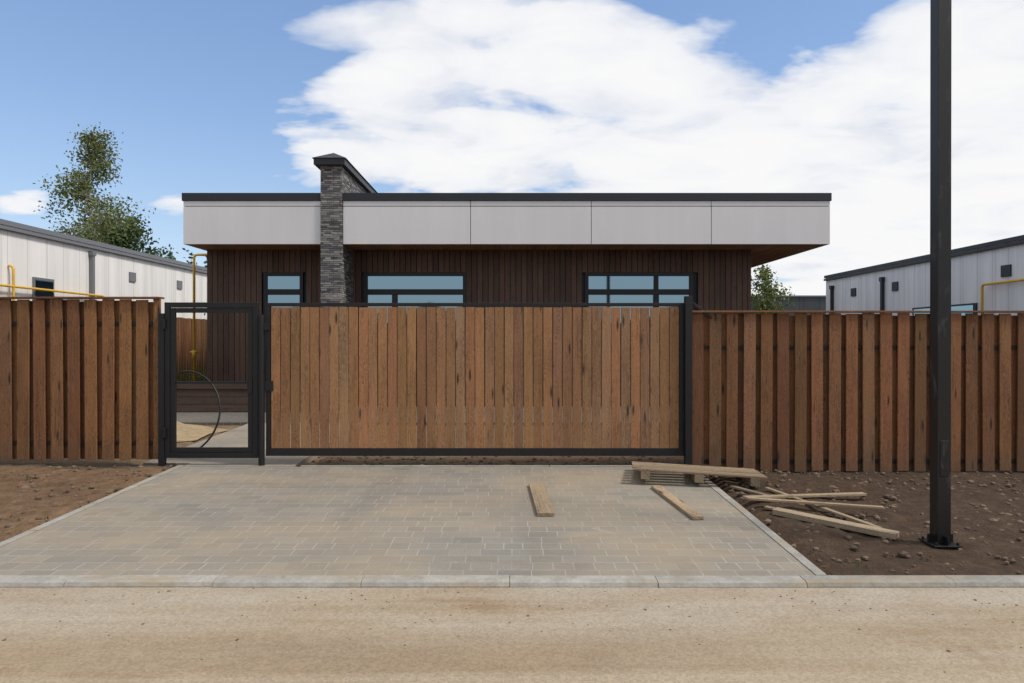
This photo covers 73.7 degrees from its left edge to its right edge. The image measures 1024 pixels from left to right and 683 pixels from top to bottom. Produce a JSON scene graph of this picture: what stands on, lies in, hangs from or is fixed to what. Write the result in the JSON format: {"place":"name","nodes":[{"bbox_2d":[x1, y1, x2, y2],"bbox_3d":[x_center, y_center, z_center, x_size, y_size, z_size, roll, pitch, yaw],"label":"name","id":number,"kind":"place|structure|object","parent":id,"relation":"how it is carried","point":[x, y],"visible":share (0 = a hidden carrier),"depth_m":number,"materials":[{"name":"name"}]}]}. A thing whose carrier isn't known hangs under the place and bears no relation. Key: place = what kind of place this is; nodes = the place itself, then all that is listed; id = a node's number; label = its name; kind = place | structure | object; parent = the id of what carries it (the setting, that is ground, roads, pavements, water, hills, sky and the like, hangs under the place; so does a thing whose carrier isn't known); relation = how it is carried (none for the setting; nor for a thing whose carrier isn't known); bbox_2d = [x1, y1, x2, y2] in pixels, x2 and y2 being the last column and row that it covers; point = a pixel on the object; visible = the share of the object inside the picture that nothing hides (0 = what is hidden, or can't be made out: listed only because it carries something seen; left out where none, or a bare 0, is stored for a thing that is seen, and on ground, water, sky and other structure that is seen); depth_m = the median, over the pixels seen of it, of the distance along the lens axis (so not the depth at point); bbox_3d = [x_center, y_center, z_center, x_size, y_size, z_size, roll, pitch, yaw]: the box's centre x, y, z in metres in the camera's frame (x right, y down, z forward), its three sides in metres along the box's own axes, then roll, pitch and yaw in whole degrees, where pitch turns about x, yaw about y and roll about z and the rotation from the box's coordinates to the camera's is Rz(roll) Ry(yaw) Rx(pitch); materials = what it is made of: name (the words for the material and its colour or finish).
{"place":"outdoors","nodes":[
{"label":"outdoors","id":0,"kind":"place"},
{"bbox_2d":[0,224,206,319],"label":"building","id":1,"kind":"structure","parent":0,"point":[65,266],"depth_m":17.61,"materials":[{"name":"grey metal"}]},
{"bbox_2d":[35,279,52,299],"bbox_3d":[-10.954,-1.204,15.998,0.009,0.460,0.600,0,0,0],"label":"window","id":2,"kind":"structure","parent":1,"relation":"in","point":[44,284],"depth_m":15.96,"materials":[{"name":"black glass"}]},
{"bbox_2d":[0,587,1023,682],"bbox_3d":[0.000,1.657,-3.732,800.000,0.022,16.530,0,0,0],"label":"road","id":3,"kind":"structure","parent":0,"point":[768,635],"depth_m":3.80,"materials":[{"name":"beige sand"}]},
{"bbox_2d":[0,425,1023,586],"bbox_3d":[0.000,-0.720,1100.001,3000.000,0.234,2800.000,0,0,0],"label":"ground","id":4,"kind":"structure","parent":0,"point":[903,520],"depth_m":6.67,"materials":[{"name":"soil"}]},
{"bbox_2d":[33,122,144,249],"bbox_3d":[-20.585,-4.739,33.593,5.112,12.283,5.926,0,0,0],"label":"tree","id":5,"kind":"object","parent":4,"relation":"on","point":[74,192],"depth_m":33.28,"materials":[{"name":"green plant"}]},
{"bbox_2d":[0,219,206,300],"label":"building trim","id":6,"kind":"structure","parent":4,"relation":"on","point":[33,229],"depth_m":17.75,"materials":[{"name":"grey metal"}]},
{"bbox_2d":[61,196,196,264],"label":"tree","id":7,"kind":"object","parent":4,"relation":"on","point":[136,243],"depth_m":40.52,"materials":[{"name":"green plant"}]},
{"bbox_2d":[177,317,206,380],"bbox_3d":[-9.040,0.409,24.201,0.080,2.160,31.600,0,0,0],"label":"side fence","id":8,"kind":"object","parent":4,"relation":"on","point":[184,337],"visible":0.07,"depth_m":19.11,"materials":[{"name":"brown wood"}]},
{"bbox_2d":[177,421,228,441],"bbox_3d":[-6.022,1.281,10.718,2.873,0.340,2.449,0,0,0],"label":"sand heap","id":9,"kind":"object","parent":4,"relation":"on","point":[188,432],"visible":0.13,"depth_m":10.59,"materials":[{"name":"beige sand"}]},
{"bbox_2d":[143,423,358,466],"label":"concrete path","id":10,"kind":"structure","parent":4,"relation":"on","point":[237,437],"depth_m":8.60,"materials":[{"name":"grey concrete"}]},
{"bbox_2d":[180,370,220,446],"bbox_3d":[-4.037,0.921,8.751,0.606,1.084,0.408,0,0,0],"label":"hose","id":11,"kind":"object","parent":10,"relation":"on","point":[213,386],"visible":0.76,"depth_m":8.78,"materials":[{"name":"black rubber"}]},
{"bbox_2d":[321,166,367,410],"bbox_3d":[-3.614,-0.895,15.323,0.427,5.245,3.350,0,0,0],"label":"chimney stone","id":12,"kind":"object","parent":4,"relation":"on","point":[337,263],"visible":0.36,"depth_m":13.65,"materials":[{"name":"grey stone"}]},
{"bbox_2d":[312,153,377,192],"bbox_3d":[-3.629,-3.681,15.317,0.677,0.323,3.610,0,0,0],"label":"chimney cap","id":13,"kind":"object","parent":12,"relation":"on","point":[332,159],"visible":0.54,"depth_m":13.70,"materials":[{"name":"black metal"}]},
{"bbox_2d":[0,467,813,575],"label":"driveway paving","id":14,"kind":"structure","parent":4,"relation":"on","point":[357,521],"depth_m":5.70,"materials":[{"name":"grey concrete"}]},
{"bbox_2d":[0,465,826,574],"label":"driveway edging","id":15,"kind":"object","parent":4,"relation":"on","point":[797,555],"visible":0.27,"depth_m":6.46,"materials":[{"name":"concrete"}]},
{"bbox_2d":[177,406,659,425],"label":"terrace paving","id":16,"kind":"structure","parent":4,"relation":"on","point":[211,418],"depth_m":12.48,"materials":[{"name":"grey concrete"}]},
{"bbox_2d":[177,382,319,411],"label":"porch deck","id":17,"kind":"structure","parent":16,"relation":"on","point":[202,397],"depth_m":13.35,"materials":[{"name":"brown wood"}]},
{"bbox_2d":[207,250,750,405],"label":"house wall","id":18,"kind":"structure","parent":4,"relation":"on","point":[724,280],"depth_m":14.59,"materials":[{"name":"brown wood"}]},
{"bbox_2d":[263,272,692,381],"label":"window frames","id":19,"kind":"structure","parent":18,"relation":"attached to","point":[656,292],"depth_m":14.60,"materials":[{"name":"black metal"}]},
{"bbox_2d":[267,276,688,381],"bbox_3d":[-0.724,-0.099,14.644,9.040,2.607,0.010,0,0,0],"label":"window glass","id":20,"kind":"object","parent":19,"relation":"in","point":[456,282],"visible":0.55,"depth_m":14.64,"materials":[{"name":"blue glass"}]},
{"bbox_2d":[262,249,697,405],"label":"cladding","id":21,"kind":"structure","parent":4,"relation":"on","point":[695,288],"depth_m":14.69,"materials":[{"name":"black wood"}]},
{"bbox_2d":[183,201,829,267],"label":"roof fascia","id":22,"kind":"structure","parent":21,"relation":"attached to","point":[528,225],"depth_m":13.70,"materials":[{"name":"white metal"}]},
{"bbox_2d":[187,243,826,266],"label":"roof soffit","id":23,"kind":"structure","parent":21,"relation":"attached to","point":[762,253],"depth_m":14.23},
{"bbox_2d":[182,193,831,248],"bbox_3d":[-0.106,-2.492,19.810,13.023,0.999,12.270,0,0,0],"label":"roof coping","id":24,"kind":"object","parent":21,"relation":"on","point":[470,197],"visible":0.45,"depth_m":13.67,"materials":[{"name":"black metal"}]},
{"bbox_2d":[0,456,1023,671],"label":"stones","id":25,"kind":"object","parent":4,"relation":"on","point":[768,521],"visible":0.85,"depth_m":6.93,"materials":[{"name":"brown stone"}]},
{"bbox_2d":[0,575,1023,587],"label":"kerb","id":26,"kind":"structure","parent":4,"relation":"on","point":[507,581],"depth_m":4.54,"materials":[{"name":"concrete"}]},
{"bbox_2d":[0,253,1023,380],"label":"gas pipes","id":27,"kind":"object","parent":4,"relation":"on","point":[13,286],"visible":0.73,"depth_m":15.97,"materials":[{"name":"yellow metal"}]},
{"bbox_2d":[11,296,1016,465],"bbox_3d":[1.000,0.600,8.236,34.000,2.285,0.190,0,0,0],"label":"frame","id":28,"kind":"object","parent":4,"relation":"on","point":[258,385],"visible":0.93,"depth_m":8.19,"materials":[{"name":"black metal"}]},
{"bbox_2d":[271,307,678,447],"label":"sliding gate boards","id":29,"kind":"object","parent":28,"relation":"attached to","point":[339,341],"visible":1,"depth_m":8.20,"materials":[{"name":"brown wood"}]},
{"bbox_2d":[0,297,1023,471],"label":"fence boards","id":30,"kind":"object","parent":28,"relation":"attached to","point":[73,382],"visible":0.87,"depth_m":8.20,"materials":[{"name":"brown wood"}]},
{"bbox_2d":[18,353,1012,568],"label":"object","id":31,"kind":"structure","parent":4,"relation":"on","point":[201,379],"depth_m":17.14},
{"bbox_2d":[529,461,898,539],"bbox_3d":[1.824,1.466,6.805,3.371,0.246,2.126,0,0,11],"label":"loose timber","id":32,"kind":"object","parent":4,"relation":"on","point":[543,506],"visible":0.99,"depth_m":6.56,"materials":[{"name":"brown wood"}]},
{"bbox_2d":[751,264,797,315],"bbox_3d":[10.562,-0.989,28.340,2.376,4.793,2.631,0,0,0],"label":"small tree","id":33,"kind":"object","parent":4,"relation":"on","point":[764,278],"depth_m":28.07,"materials":[{"name":"green plant"}]},
{"bbox_2d":[751,297,825,315],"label":"building","id":34,"kind":"structure","parent":4,"relation":"on","point":[810,303],"depth_m":30.00,"materials":[{"name":"grey"}]},
{"bbox_2d":[752,295,825,296],"bbox_3d":[10.600,-1.994,32.996,7.300,0.070,6.100,0,0,0],"label":"roof edge","id":35,"kind":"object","parent":34,"relation":"attached to","point":[802,296],"depth_m":29.95,"materials":[{"name":"white metal"}]},
{"bbox_2d":[826,239,1023,315],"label":"building","id":36,"kind":"structure","parent":4,"relation":"on","point":[972,273],"depth_m":18.60,"materials":[{"name":"grey metal"}]},
{"bbox_2d":[824,235,1023,315],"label":"building trim","id":37,"kind":"structure","parent":36,"relation":"attached to","point":[1006,270],"depth_m":20.18,"materials":[{"name":"grey metal"}]},
{"bbox_2d":[914,305,972,315],"bbox_3d":[11.954,-0.640,18.999,0.009,0.620,2.600,0,0,0],"label":"window","id":38,"kind":"structure","parent":36,"relation":"in","point":[963,308],"depth_m":18.27,"materials":[{"name":"blue glass"}]},
{"bbox_2d":[918,0,962,548],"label":"utility pole","id":39,"kind":"object","parent":4,"relation":"on","point":[940,535],"visible":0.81,"depth_m":5.32,"materials":[{"name":"metal"}]},
{"bbox_2d":[0,0,1023,294],"label":"sky","id":40,"kind":"structure","parent":0,"point":[204,96],"materials":[{"name":"blue"}]}
]}

